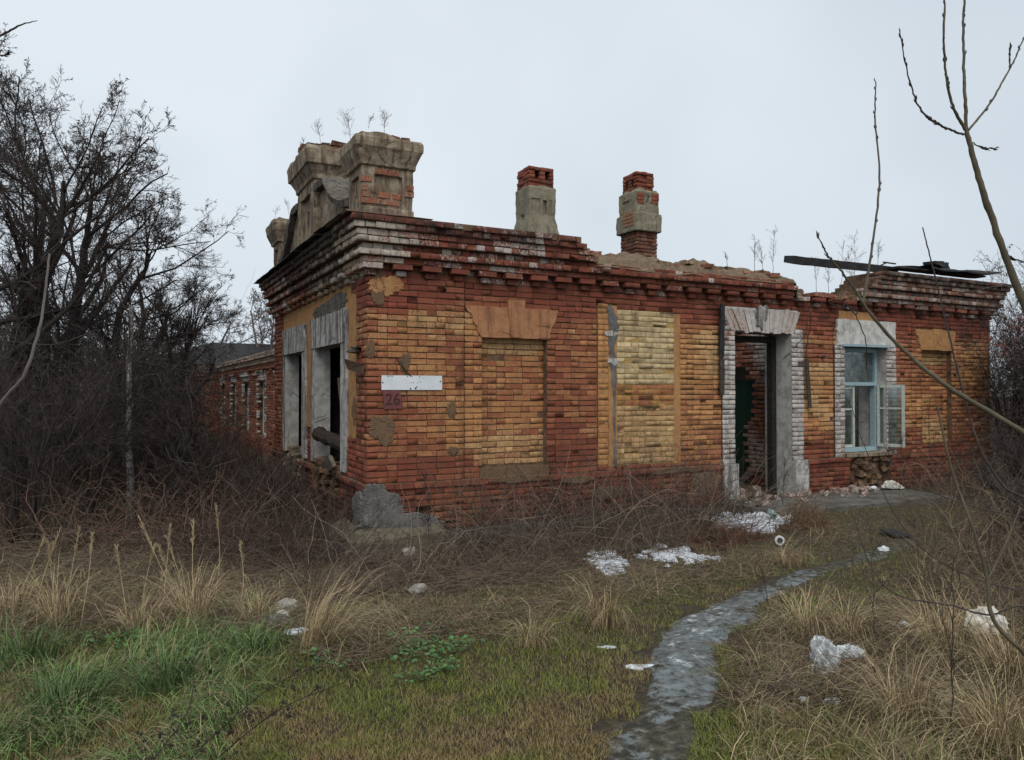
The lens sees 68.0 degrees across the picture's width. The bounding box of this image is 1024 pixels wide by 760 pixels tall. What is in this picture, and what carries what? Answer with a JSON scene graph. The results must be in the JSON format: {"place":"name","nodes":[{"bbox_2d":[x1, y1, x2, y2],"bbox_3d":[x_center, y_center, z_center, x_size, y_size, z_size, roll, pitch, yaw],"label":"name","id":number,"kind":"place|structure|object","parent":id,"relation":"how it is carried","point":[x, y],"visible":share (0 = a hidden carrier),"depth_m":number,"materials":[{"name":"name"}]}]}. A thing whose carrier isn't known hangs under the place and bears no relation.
{"place":"outdoors","nodes":[
{"label":"outdoors","id":0,"kind":"place"},
{"bbox_2d":[0,397,1023,759],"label":"ground","id":1,"kind":"structure","parent":0,"point":[640,695],"depth_m":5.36,"materials":[{"name":"plant"}]},
{"bbox_2d":[0,20,37,56],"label":"sapling","id":2,"kind":"object","parent":1,"relation":"on","point":[7,54],"visible":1,"depth_m":2.21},
{"bbox_2d":[0,253,49,407],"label":"sapling","id":3,"kind":"object","parent":1,"relation":"on","point":[16,385],"visible":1,"depth_m":2.43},
{"bbox_2d":[0,526,72,631],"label":"grass tuft","id":4,"kind":"object","parent":1,"relation":"on","point":[2,599],"visible":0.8,"depth_m":6.02,"materials":[{"name":"plant"}]},
{"bbox_2d":[0,601,95,668],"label":"grass tuft","id":5,"kind":"object","parent":1,"relation":"on","point":[32,653],"visible":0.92,"depth_m":4.97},
{"bbox_2d":[0,630,153,729],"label":"grass tuft","id":6,"kind":"object","parent":1,"relation":"on","point":[63,688],"visible":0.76,"depth_m":4.05,"materials":[{"name":"plant"}]},
{"bbox_2d":[0,91,153,362],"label":"bare tree","id":7,"kind":"object","parent":1,"relation":"on","point":[10,283],"visible":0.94,"depth_m":10.28,"materials":[{"name":"brown plant"}]},
{"bbox_2d":[0,526,161,636],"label":"grass tuft","id":8,"kind":"object","parent":1,"relation":"on","point":[53,607],"visible":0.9,"depth_m":5.67,"materials":[{"name":"plant"}]},
{"bbox_2d":[0,323,172,546],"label":"shrub","id":9,"kind":"object","parent":1,"relation":"on","point":[33,502],"visible":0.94,"depth_m":9.02,"materials":[{"name":"brown plant"}]},
{"bbox_2d":[0,22,175,517],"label":"bare tree","id":10,"kind":"object","parent":1,"relation":"on","point":[52,210],"visible":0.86,"depth_m":10.81,"materials":[{"name":"brown plant"}]},
{"bbox_2d":[0,115,204,480],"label":"bare tree","id":11,"kind":"object","parent":1,"relation":"on","point":[41,246],"visible":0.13,"depth_m":15.04,"materials":[{"name":"brown plant"}]},
{"bbox_2d":[0,304,213,529],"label":"shrub","id":12,"kind":"object","parent":1,"relation":"on","point":[115,410],"visible":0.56,"depth_m":10.08,"materials":[{"name":"brown plant"}]},
{"bbox_2d":[0,73,223,502],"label":"bare tree","id":13,"kind":"object","parent":1,"relation":"on","point":[103,237],"visible":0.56,"depth_m":12.04,"materials":[{"name":"brown plant"}]},
{"bbox_2d":[0,277,239,446],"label":"thicket","id":14,"kind":"object","parent":1,"relation":"on","point":[140,365],"visible":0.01,"depth_m":23.84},
{"bbox_2d":[0,181,246,496],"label":"bare tree","id":15,"kind":"object","parent":1,"relation":"on","point":[165,312],"visible":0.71,"depth_m":13.13,"materials":[{"name":"brown plant"}]},
{"bbox_2d":[92,270,164,517],"bbox_3d":[-5.433,0.274,10.595,0.882,3.552,0.791,-1,-1,35],"label":"birch","id":16,"kind":"object","parent":1,"relation":"on","point":[130,327],"visible":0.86,"depth_m":10.56,"materials":[{"name":"grey plant"}]},
{"bbox_2d":[72,523,194,637],"bbox_3d":[-2.652,1.521,5.624,0.913,0.710,1.136,0,-1,22],"label":"grass tuft","id":17,"kind":"object","parent":1,"relation":"on","point":[134,620],"visible":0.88,"depth_m":5.56,"materials":[{"name":"plant"}]},
{"bbox_2d":[48,318,225,493],"bbox_3d":[-6.337,0.505,13.162,2.382,3.171,2.630,-1,-1,40],"label":"shrub","id":18,"kind":"object","parent":1,"relation":"on","point":[210,328],"visible":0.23,"depth_m":13.19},
{"bbox_2d":[0,126,277,530],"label":"shrub","id":19,"kind":"object","parent":1,"relation":"on","point":[80,364],"visible":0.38,"depth_m":10.90,"materials":[{"name":"plant"}]},
{"bbox_2d":[63,234,217,470],"bbox_3d":[-8.695,-0.630,17.500,3.167,5.525,2.692,1,-1,-41],"label":"bare tree","id":20,"kind":"object","parent":1,"relation":"on","point":[190,353],"visible":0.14,"depth_m":17.22,"materials":[{"name":"brown plant"}]},
{"bbox_2d":[86,630,241,704],"bbox_3d":[-2.022,1.628,4.474,0.898,0.360,0.902,0,-1,-12],"label":"grass tuft","id":21,"kind":"object","parent":1,"relation":"on","point":[171,679],"visible":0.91,"depth_m":4.38,"materials":[{"name":"plant"}]},
{"bbox_2d":[136,658,211,759],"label":"seed stem","id":22,"kind":"object","parent":1,"relation":"on","point":[173,729],"visible":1,"depth_m":3.16,"materials":[{"name":"brown plant"}]},
{"bbox_2d":[0,428,350,572],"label":"undergrowth","id":23,"kind":"object","parent":1,"relation":"on","point":[71,521],"visible":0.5,"depth_m":9.16,"materials":[{"name":"plant"}]},
{"bbox_2d":[95,366,265,525],"bbox_3d":[-4.692,0.902,10.429,2.010,2.263,2.206,0,-1,6],"label":"shrub","id":24,"kind":"object","parent":1,"relation":"on","point":[167,439],"visible":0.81,"depth_m":10.28,"materials":[{"name":"brown plant"}]},
{"bbox_2d":[131,255,247,475],"bbox_3d":[-6.065,-0.157,14.331,2.204,4.484,2.480,0,-1,-27],"label":"bare tree","id":25,"kind":"object","parent":1,"relation":"on","point":[180,319],"visible":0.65,"depth_m":14.32,"materials":[{"name":"brown plant"}]},
{"bbox_2d":[113,503,280,628],"bbox_3d":[-2.338,1.431,5.721,1.378,0.899,1.211,-1,-1,32],"label":"grass tuft","id":26,"kind":"object","parent":1,"relation":"on","point":[190,604],"visible":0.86,"depth_m":5.69,"materials":[{"name":"plant"}]},
{"bbox_2d":[168,396,249,492],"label":"shrub","id":27,"kind":"object","parent":1,"relation":"on","point":[196,403],"visible":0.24,"depth_m":13.33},
{"bbox_2d":[144,343,274,458],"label":"brick wing","id":28,"kind":"structure","parent":1,"relation":"on","point":[264,421],"depth_m":24.90,"materials":[{"name":"brick"}]},
{"bbox_2d":[188,300,274,347],"bbox_3d":[-13.182,-0.747,35.823,4.088,6.367,2.471,0,-1,9],"label":"bare tree","id":29,"kind":"object","parent":1,"relation":"on","point":[237,328],"visible":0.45,"depth_m":36.01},
{"bbox_2d":[202,430,277,498],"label":"shrub","id":30,"kind":"object","parent":1,"relation":"on","point":[246,451],"visible":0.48,"depth_m":12.49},
{"bbox_2d":[219,287,275,349],"bbox_3d":[-10.832,-1.106,34.449,3.327,6.988,4.350,1,-2,-60],"label":"bare tree","id":31,"kind":"object","parent":1,"relation":"on","point":[271,325],"visible":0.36,"depth_m":34.01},
{"bbox_2d":[197,604,305,667],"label":"grass tuft","id":32,"kind":"object","parent":1,"relation":"on","point":[250,641],"visible":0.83,"depth_m":5.00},
{"bbox_2d":[189,658,322,759],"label":"seed stem","id":33,"kind":"object","parent":1,"relation":"on","point":[229,731],"visible":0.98,"depth_m":3.29,"materials":[{"name":"brown plant"}]},
{"bbox_2d":[78,428,440,588],"bbox_3d":[-3.998,1.425,11.055,4.030,1.340,9.175,0,-1,-27],"label":"bramble","id":34,"kind":"object","parent":1,"relation":"on","point":[288,524],"visible":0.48,"depth_m":8.64,"materials":[{"name":"plant"}]},
{"bbox_2d":[213,541,308,625],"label":"grass tuft","id":35,"kind":"object","parent":1,"relation":"on","point":[260,610],"visible":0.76,"depth_m":5.82,"materials":[{"name":"plant"}]},
{"bbox_2d":[225,446,311,524],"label":"shrub","id":36,"kind":"object","parent":1,"relation":"on","point":[242,481],"visible":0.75,"depth_m":10.08,"materials":[{"name":"plant"}]},
{"bbox_2d":[254,613,287,627],"bbox_3d":[-1.849,1.854,5.819,0.274,0.110,0.211,0,-1,-27],"label":"stone","id":37,"kind":"object","parent":1,"relation":"on","point":[278,618],"visible":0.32,"depth_m":5.78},
{"bbox_2d":[206,667,357,759],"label":"seed stem","id":38,"kind":"object","parent":1,"relation":"on","point":[249,715],"visible":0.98,"depth_m":3.24,"materials":[{"name":"brown plant"}]},
{"bbox_2d":[274,597,300,613],"bbox_3d":[-1.844,1.874,6.220,0.181,0.173,0.210,-1,-1,36],"label":"stone","id":39,"kind":"object","parent":1,"relation":"on","point":[285,601],"visible":0.41,"depth_m":6.20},
{"bbox_2d":[73,603,503,681],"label":"leafy weeds","id":40,"kind":"object","parent":1,"relation":"on","point":[424,642],"visible":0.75,"depth_m":4.99,"materials":[{"name":"plant"}]},
{"bbox_2d":[278,552,422,657],"bbox_3d":[-1.002,1.465,5.044,1.138,0.719,1.197,-1,-1,38],"label":"grass tuft","id":41,"kind":"object","parent":1,"relation":"on","point":[312,627],"visible":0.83,"depth_m":5.04,"materials":[{"name":"plant"}]},
{"bbox_2d":[408,583,427,593],"bbox_3d":[-0.850,1.895,6.875,0.138,0.109,0.159,0,-1,24],"label":"stone","id":42,"kind":"object","parent":1,"relation":"on","point":[421,585],"visible":0.62,"depth_m":6.84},
{"bbox_2d":[410,463,444,559],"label":"dry weed","id":43,"kind":"object","parent":1,"relation":"on","point":[424,477],"visible":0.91,"depth_m":8.45,"materials":[{"name":"brown plant"}]},
{"bbox_2d":[0,572,904,759],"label":"green grass","id":44,"kind":"structure","parent":1,"relation":"on","point":[221,697],"depth_m":4.06,"materials":[{"name":"plant"}]},
{"bbox_2d":[497,605,575,658],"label":"grass tuft","id":45,"kind":"object","parent":1,"relation":"on","point":[534,641],"visible":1,"depth_m":5.11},
{"bbox_2d":[535,454,567,528],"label":"dry weed","id":46,"kind":"object","parent":1,"relation":"on","point":[550,485],"visible":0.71,"depth_m":9.58,"materials":[{"name":"brown plant"}]},
{"bbox_2d":[547,569,646,637],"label":"grass tuft","id":47,"kind":"object","parent":1,"relation":"on","point":[599,617],"visible":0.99,"depth_m":5.59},
{"bbox_2d":[584,550,629,575],"bbox_3d":[0.984,1.927,8.059,0.573,0.108,1.375,0,-1,0],"label":"snow patch","id":48,"kind":"object","parent":1,"relation":"on","point":[611,561],"visible":0.33,"depth_m":7.87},
{"bbox_2d":[214,415,1022,616],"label":"bramble","id":49,"kind":"object","parent":1,"relation":"on","point":[647,514],"visible":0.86,"depth_m":8.78,"materials":[{"name":"plant"}]},
{"bbox_2d":[253,131,1012,561],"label":"brick building","id":50,"kind":"structure","parent":1,"relation":"on","point":[531,325],"depth_m":10.78,"materials":[{"name":"brick"}]},
{"bbox_2d":[312,426,339,450],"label":"charred beam","id":51,"kind":"structure","parent":50,"relation":"on","point":[323,435],"depth_m":10.80,"materials":[{"name":"brown wood"}]},
{"bbox_2d":[321,455,335,469],"bbox_3d":[-2.537,1.171,10.488,0.118,0.338,0.984,0,-1,-20],"label":"rubble","id":52,"kind":"object","parent":50,"relation":"on","point":[329,461],"depth_m":10.19,"materials":[{"name":"grey stone"}]},
{"bbox_2d":[345,359,364,373],"bbox_3d":[-1.877,-0.159,9.067,0.243,0.190,0.170,0,-1,-8],"label":"tin scrap","id":53,"kind":"object","parent":50,"relation":"attached to","point":[355,367],"visible":1,"depth_m":9.04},
{"bbox_2d":[383,391,402,408],"bbox_3d":[-1.426,0.236,9.077,0.250,0.220,0.012,0,-1,-27],"label":"number plate","id":54,"kind":"object","parent":50,"relation":"attached to","point":[392,400],"visible":1,"depth_m":9.07,"materials":[{"name":"red paint"}]},
{"bbox_2d":[381,375,441,389],"bbox_3d":[-1.207,0.033,9.197,0.773,0.174,0.010,0,-1,-27],"label":"street sign","id":55,"kind":"object","parent":50,"relation":"attached to","point":[398,382],"visible":1,"depth_m":9.18,"materials":[{"name":"white metal"}]},
{"bbox_2d":[718,304,724,357],"bbox_3d":[3.162,-0.738,11.451,0.111,0.824,0.037,0,-1,-27],"label":"wooden lath","id":56,"kind":"object","parent":50,"relation":"attached to","point":[721,348],"visible":1,"depth_m":11.44,"materials":[{"name":"wood"}]},
{"bbox_2d":[719,359,724,394],"bbox_3d":[3.167,-0.048,11.454,0.107,0.544,0.035,0,-1,-27],"label":"wooden lath","id":57,"kind":"object","parent":50,"relation":"attached to","point":[721,376],"visible":1,"depth_m":11.44,"materials":[{"name":"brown wood"}]},
{"bbox_2d":[735,380,753,481],"bbox_3d":[4.230,0.947,14.110,0.112,1.870,0.830,0,-1,-27],"label":"door leaf","id":58,"kind":"structure","parent":50,"relation":"in","point":[744,398],"depth_m":14.07,"materials":[{"name":"green paint"}]},
{"bbox_2d":[805,358,811,407],"bbox_3d":[4.785,0.057,12.267,0.143,0.809,0.025,0,-1,-27],"label":"wooden lath","id":59,"kind":"object","parent":50,"relation":"attached to","point":[808,387],"visible":1,"depth_m":12.26,"materials":[{"name":"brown wood"}]},
{"bbox_2d":[784,256,897,271],"bbox_3d":[5.627,-1.950,12.888,2.651,0.158,0.056,0,-1,-25],"label":"roof board","id":60,"kind":"object","parent":50,"relation":"on","point":[809,261],"visible":0.81,"depth_m":12.74,"materials":[{"name":"wood"}]},
{"bbox_2d":[848,353,861,389],"bbox_3d":[6.031,-0.149,13.374,0.300,0.640,0.060,0,-1,-27],"label":"curtain","id":61,"kind":"object","parent":50,"relation":"hanging from","point":[854,360],"visible":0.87,"depth_m":13.36,"materials":[{"name":"grey fabric"}]},
{"bbox_2d":[842,344,904,456],"bbox_3d":[6.074,0.346,13.000,1.282,1.902,0.542,0,-1,-27],"label":"window","id":62,"kind":"structure","parent":50,"relation":"in","point":[850,449],"depth_m":13.18,"materials":[{"name":"blue paint"}]},
{"bbox_2d":[888,266,985,278],"bbox_3d":[7.762,-1.952,13.820,2.606,0.059,0.280,0,-1,-28],"label":"roof board","id":63,"kind":"object","parent":50,"relation":"on","point":[930,271],"visible":0.96,"depth_m":13.69,"materials":[{"name":"wood"}]},
{"bbox_2d":[908,265,999,274],"bbox_3d":[8.133,-2.051,14.139,2.036,0.238,0.700,0,-1,-27],"label":"roofing felt","id":64,"kind":"object","parent":50,"relation":"on","point":[961,271],"visible":0.67,"depth_m":13.87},
{"bbox_2d":[923,261,949,268],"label":"felt scraps","id":65,"kind":"object","parent":64,"relation":"on","point":[941,264],"visible":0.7,"depth_m":13.90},
{"bbox_2d":[617,542,649,554],"bbox_3d":[1.371,1.901,8.529,0.462,0.154,0.220,0,-1,-27],"label":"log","id":66,"kind":"object","parent":1,"relation":"on","point":[630,545],"visible":0.48,"depth_m":8.44,"materials":[{"name":"brown wood"}]},
{"bbox_2d":[592,514,680,547],"bbox_3d":[1.467,1.771,8.903,1.364,0.380,1.059,0,-1,-27],"label":"brushwood","id":67,"kind":"object","parent":1,"relation":"on","point":[629,533],"visible":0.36,"depth_m":8.90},
{"bbox_2d":[626,664,652,670],"bbox_3d":[0.787,1.780,4.674,0.196,0.063,0.108,0,-1,0],"label":"snow patch","id":68,"kind":"object","parent":1,"relation":"on","point":[638,667],"visible":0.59,"depth_m":4.66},
{"bbox_2d":[634,543,720,566],"bbox_3d":[1.789,1.938,8.360,0.979,0.120,1.375,0,-1,0],"label":"snow patch","id":69,"kind":"object","parent":1,"relation":"on","point":[662,555],"visible":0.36,"depth_m":8.23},
{"bbox_2d":[661,512,776,550],"bbox_3d":[2.536,1.775,9.260,1.700,0.422,1.257,0,-1,-27],"label":"brushwood","id":70,"kind":"object","parent":1,"relation":"on","point":[742,537],"visible":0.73,"depth_m":9.12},
{"bbox_2d":[707,511,798,533],"bbox_3d":[3.206,1.917,10.205,1.407,0.245,1.750,0,-1,0],"label":"snow patch","id":71,"kind":"object","parent":1,"relation":"on","point":[765,521],"visible":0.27,"depth_m":10.02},
{"bbox_2d":[756,541,814,567],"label":"grass tuft","id":72,"kind":"object","parent":1,"relation":"on","point":[791,560],"visible":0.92,"depth_m":7.59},
{"bbox_2d":[759,490,851,534],"bbox_3d":[3.709,1.619,9.603,1.082,0.571,1.125,0,-1,29],"label":"brushwood","id":73,"kind":"object","parent":1,"relation":"on","point":[804,519],"visible":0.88,"depth_m":9.51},
{"bbox_2d":[749,574,865,642],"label":"grass tuft","id":74,"kind":"object","parent":1,"relation":"on","point":[808,622],"visible":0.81,"depth_m":5.20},
{"bbox_2d":[809,635,840,675],"bbox_3d":[1.855,1.636,4.521,0.186,0.247,0.184,0,-1,7],"label":"plastic bag","id":75,"kind":"object","parent":1,"relation":"on","point":[822,643],"visible":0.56,"depth_m":4.47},
{"bbox_2d":[717,487,953,516],"bbox_3d":[4.999,1.964,11.568,3.774,0.320,1.286,0,-1,-27],"label":"concrete slab","id":76,"kind":"object","parent":1,"relation":"on","point":[852,500],"visible":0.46,"depth_m":11.38,"materials":[{"name":"concrete"}]},
{"bbox_2d":[881,480,903,488],"bbox_3d":[6.324,1.742,12.660,0.393,0.156,0.232,0,-1,4],"label":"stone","id":77,"kind":"object","parent":76,"relation":"on","point":[886,484],"visible":0.96,"depth_m":12.57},
{"bbox_2d":[783,585,911,646],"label":"grass tuft","id":78,"kind":"object","parent":1,"relation":"on","point":[854,629],"visible":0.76,"depth_m":5.12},
{"bbox_2d":[856,511,895,651],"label":"dry weed","id":79,"kind":"object","parent":1,"relation":"on","point":[872,576],"visible":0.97,"depth_m":4.89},
{"bbox_2d":[880,529,908,536],"bbox_3d":[4.489,1.795,8.919,0.196,0.036,0.382,0,-1,-3],"label":"tarred board","id":80,"kind":"object","parent":1,"relation":"on","point":[898,533],"visible":0.79,"depth_m":8.89,"materials":[{"name":"wood"}]},
{"bbox_2d":[883,423,915,494],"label":"dry weed","id":81,"kind":"object","parent":1,"relation":"on","point":[900,452],"visible":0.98,"depth_m":12.02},
{"bbox_2d":[807,622,1017,753],"bbox_3d":[1.926,1.469,3.762,1.032,0.524,1.124,0,-1,-27],"label":"grass tuft","id":82,"kind":"object","parent":1,"relation":"on","point":[913,700],"visible":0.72,"depth_m":3.70,"materials":[{"name":"plant"}]},
{"bbox_2d":[905,500,923,564],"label":"dry weed","id":83,"kind":"object","parent":1,"relation":"on","point":[914,529],"visible":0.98,"depth_m":7.26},
{"bbox_2d":[816,78,1023,435],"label":"sapling","id":84,"kind":"object","parent":1,"relation":"on","point":[990,412],"visible":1,"depth_m":2.39,"materials":[{"name":"brown plant"}]},
{"bbox_2d":[817,437,1023,630],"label":"undergrowth","id":85,"kind":"object","parent":1,"relation":"on","point":[1012,543],"visible":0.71,"depth_m":7.02,"materials":[{"name":"plant"}]},
{"bbox_2d":[915,390,945,488],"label":"dry weed","id":86,"kind":"object","parent":1,"relation":"on","point":[928,418],"visible":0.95,"depth_m":12.97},
{"bbox_2d":[851,405,1023,589],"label":"sapling","id":87,"kind":"object","parent":1,"relation":"on","point":[914,540],"visible":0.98,"depth_m":3.29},
{"bbox_2d":[854,517,1023,615],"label":"sapling","id":88,"kind":"object","parent":1,"relation":"on","point":[1002,610],"visible":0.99,"depth_m":2.79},
{"bbox_2d":[860,565,1023,674],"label":"grass tuft","id":89,"kind":"object","parent":1,"relation":"on","point":[948,627],"visible":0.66,"depth_m":4.73,"materials":[{"name":"plant"}]},
{"bbox_2d":[866,637,1023,759],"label":"grass tuft","id":90,"kind":"object","parent":1,"relation":"on","point":[1003,726],"visible":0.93,"depth_m":3.40,"materials":[{"name":"plant"}]},
{"bbox_2d":[929,544,967,753],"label":"dry weed","id":91,"kind":"object","parent":1,"relation":"on","point":[951,650],"visible":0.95,"depth_m":3.47,"materials":[{"name":"brown plant"}]},
{"bbox_2d":[882,570,1023,704],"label":"grass tuft","id":92,"kind":"object","parent":1,"relation":"on","point":[1009,665],"visible":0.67,"depth_m":4.29,"materials":[{"name":"plant"}]},
{"bbox_2d":[883,443,1023,517],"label":"sapling","id":93,"kind":"object","parent":1,"relation":"on","point":[950,498],"visible":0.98,"depth_m":3.59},
{"bbox_2d":[948,409,970,498],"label":"dry weed","id":94,"kind":"object","parent":1,"relation":"on","point":[955,422],"visible":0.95,"depth_m":11.98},
{"bbox_2d":[899,0,1023,312],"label":"sapling","id":95,"kind":"object","parent":1,"relation":"on","point":[1007,258],"visible":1,"depth_m":2.10,"materials":[{"name":"brown plant"}]},
{"bbox_2d":[922,227,1023,498],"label":"sapling","id":96,"kind":"object","parent":1,"relation":"on","point":[982,453],"visible":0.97,"depth_m":3.00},
{"bbox_2d":[933,287,1023,477],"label":"shrub","id":97,"kind":"object","parent":1,"relation":"on","point":[990,405],"visible":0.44,"depth_m":14.07,"materials":[{"name":"brown plant"}]},
{"bbox_2d":[936,405,1023,655],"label":"sapling","id":98,"kind":"object","parent":1,"relation":"on","point":[998,626],"visible":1,"depth_m":2.63,"materials":[{"name":"brown plant"}]},
{"bbox_2d":[945,301,1023,485],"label":"shrub","id":99,"kind":"object","parent":1,"relation":"on","point":[1004,415],"visible":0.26,"depth_m":13.59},
{"bbox_2d":[949,244,1023,451],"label":"shrub","id":100,"kind":"object","parent":1,"relation":"on","point":[1017,370],"visible":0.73,"depth_m":13.61,"materials":[{"name":"brown plant"}]},
{"bbox_2d":[954,457,1023,541],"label":"shrub","id":101,"kind":"object","parent":1,"relation":"on","point":[995,487],"visible":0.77,"depth_m":8.27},
{"bbox_2d":[973,501,1006,574],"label":"dry weed","id":102,"kind":"object","parent":1,"relation":"on","point":[990,529],"visible":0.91,"depth_m":6.03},
{"bbox_2d":[964,414,1023,489],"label":"shrub","id":103,"kind":"object","parent":1,"relation":"on","point":[1017,455],"visible":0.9,"depth_m":10.57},
{"bbox_2d":[974,246,1023,412],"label":"shrub","id":104,"kind":"object","parent":1,"relation":"on","point":[1006,297],"visible":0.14,"depth_m":22.34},
{"bbox_2d":[977,313,1023,361],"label":"sapling","id":105,"kind":"object","parent":1,"relation":"on","point":[1013,327],"visible":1,"depth_m":9.01,"materials":[{"name":"brown plant"}]},
{"bbox_2d":[1001,468,1022,567],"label":"dry weed","id":106,"kind":"object","parent":1,"relation":"on","point":[1011,488],"visible":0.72,"depth_m":7.09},
{"bbox_2d":[0,495,1023,759],"bbox_3d":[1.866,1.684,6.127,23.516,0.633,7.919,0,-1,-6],"label":"dry grass","id":107,"kind":"structure","parent":0,"point":[908,751],"depth_m":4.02,"materials":[{"name":"plant"}]},
{"bbox_2d":[837,643,865,657],"bbox_3d":[2.074,1.665,4.684,0.224,0.088,0.095,0,-1,-10],"label":"plastic scrap","id":108,"kind":"object","parent":107,"relation":"on","point":[843,647],"visible":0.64,"depth_m":4.66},
{"bbox_2d":[964,606,1012,635],"bbox_3d":[3.172,1.606,5.102,0.302,0.200,0.205,0,-1,-3],"label":"plastic bag","id":109,"kind":"object","parent":107,"relation":"on","point":[997,618],"visible":0.37,"depth_m":5.03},
{"bbox_2d":[0,0,1023,394],"label":"sky","id":110,"kind":"structure","parent":0,"point":[746,118],"materials":[{"name":"white"}]},
{"bbox_2d":[591,537,923,759],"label":"path","id":111,"kind":"structure","parent":0,"point":[658,727],"depth_m":4.51,"materials":[{"name":"stone"}]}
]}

